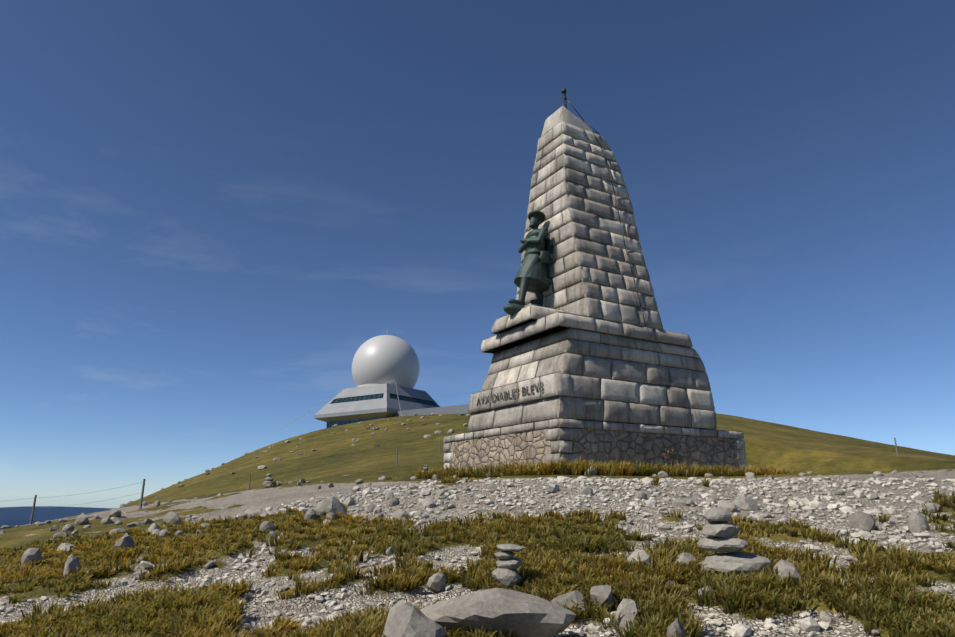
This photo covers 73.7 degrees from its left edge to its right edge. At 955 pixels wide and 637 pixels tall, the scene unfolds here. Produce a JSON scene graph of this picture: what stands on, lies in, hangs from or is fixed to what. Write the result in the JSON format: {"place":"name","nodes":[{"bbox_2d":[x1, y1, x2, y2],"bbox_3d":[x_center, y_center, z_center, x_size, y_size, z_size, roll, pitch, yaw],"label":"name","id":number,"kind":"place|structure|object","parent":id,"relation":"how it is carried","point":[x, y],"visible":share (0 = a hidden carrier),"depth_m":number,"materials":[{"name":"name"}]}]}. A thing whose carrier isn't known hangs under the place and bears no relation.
{"place":"outdoors","nodes":[
{"label":"outdoors","id":0,"kind":"place"},
{"bbox_2d":[0,506,116,528],"bbox_3d":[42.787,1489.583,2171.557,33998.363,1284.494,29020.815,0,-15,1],"label":"distant hills","id":1,"kind":"structure","parent":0,"point":[14,516],"depth_m":13558.09,"materials":[{"name":"blue"}]},
{"bbox_2d":[0,413,954,636],"bbox_3d":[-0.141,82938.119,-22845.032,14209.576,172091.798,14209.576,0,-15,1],"label":"terrain","id":2,"kind":"structure","parent":0,"point":[339,461],"depth_m":11.33,"materials":[{"name":"green plant"}]},
{"bbox_2d":[314,383,468,427],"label":"radar station building","id":3,"kind":"structure","parent":2,"relation":"on","point":[351,405],"depth_m":160.56,"materials":[{"name":"metal"}]},
{"bbox_2d":[280,328,412,429],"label":"railing","id":4,"kind":"object","parent":3,"relation":"on","point":[369,385],"visible":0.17,"depth_m":165.27,"materials":[{"name":"grey metal"}]},
{"bbox_2d":[352,335,418,395],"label":"radome","id":5,"kind":"object","parent":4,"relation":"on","point":[384,359],"visible":0.77,"depth_m":165.94,"materials":[{"name":"white plastic"}]},
{"bbox_2d":[0,438,898,523],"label":"fence posts","id":6,"kind":"object","parent":2,"relation":"on","point":[35,497],"visible":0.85,"depth_m":22.67,"materials":[{"name":"brown wood"}]},
{"bbox_2d":[21,465,929,636],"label":"rocks","id":7,"kind":"object","parent":2,"relation":"on","point":[517,612],"visible":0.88,"depth_m":4.65,"materials":[{"name":"stone"}]},
{"bbox_2d":[0,456,954,636],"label":"grass tufts","id":8,"kind":"object","parent":2,"relation":"on","point":[144,614],"visible":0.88,"depth_m":6.05,"materials":[{"name":"green plant"}]},
{"bbox_2d":[0,413,954,636],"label":"stones","id":9,"kind":"object","parent":2,"relation":"on","point":[807,623],"visible":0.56,"depth_m":9.94,"materials":[{"name":"grey stone"}]},
{"bbox_2d":[443,106,751,471],"bbox_3d":[3.461,-0.503,21.082,7.867,12.633,6.846,9,-18,-30],"label":"monument","id":10,"kind":"object","parent":2,"relation":"on","point":[603,363],"visible":0.9,"depth_m":18.25,"materials":[{"name":"stone"}]},
{"bbox_2d":[476,382,542,405],"bbox_3d":[0.828,2.131,17.729,0.020,0.238,3.317,9,-18,-30],"label":"inscription","id":11,"kind":"object","parent":10,"relation":"attached to","point":[525,393],"visible":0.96,"depth_m":17.54,"materials":[{"name":"grey"}]},
{"bbox_2d":[503,210,553,321],"bbox_3d":[1.604,-1.585,19.297,1.778,3.578,1.115,17,-21,-27],"label":"statue","id":12,"kind":"object","parent":10,"relation":"on","point":[532,273],"visible":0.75,"depth_m":19.10,"materials":[{"name":"green metal"}]},
{"bbox_2d":[561,88,645,325],"bbox_3d":[3.995,-3.772,20.313,2.335,8.732,0.580,-9,-18,30],"label":"lightning rod","id":13,"kind":"object","parent":10,"relation":"attached to","point":[563,90],"visible":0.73,"depth_m":20.61,"materials":[{"name":"grey metal"}]},
{"bbox_2d":[663,449,673,465],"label":"flowers","id":14,"kind":"object","parent":2,"relation":"on","point":[666,456],"visible":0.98,"depth_m":17.26,"materials":[{"name":"orange plant"}]},
{"bbox_2d":[0,0,954,507],"label":"sky","id":15,"kind":"structure","parent":0,"point":[208,208],"materials":[{"name":"blue"}]}
]}

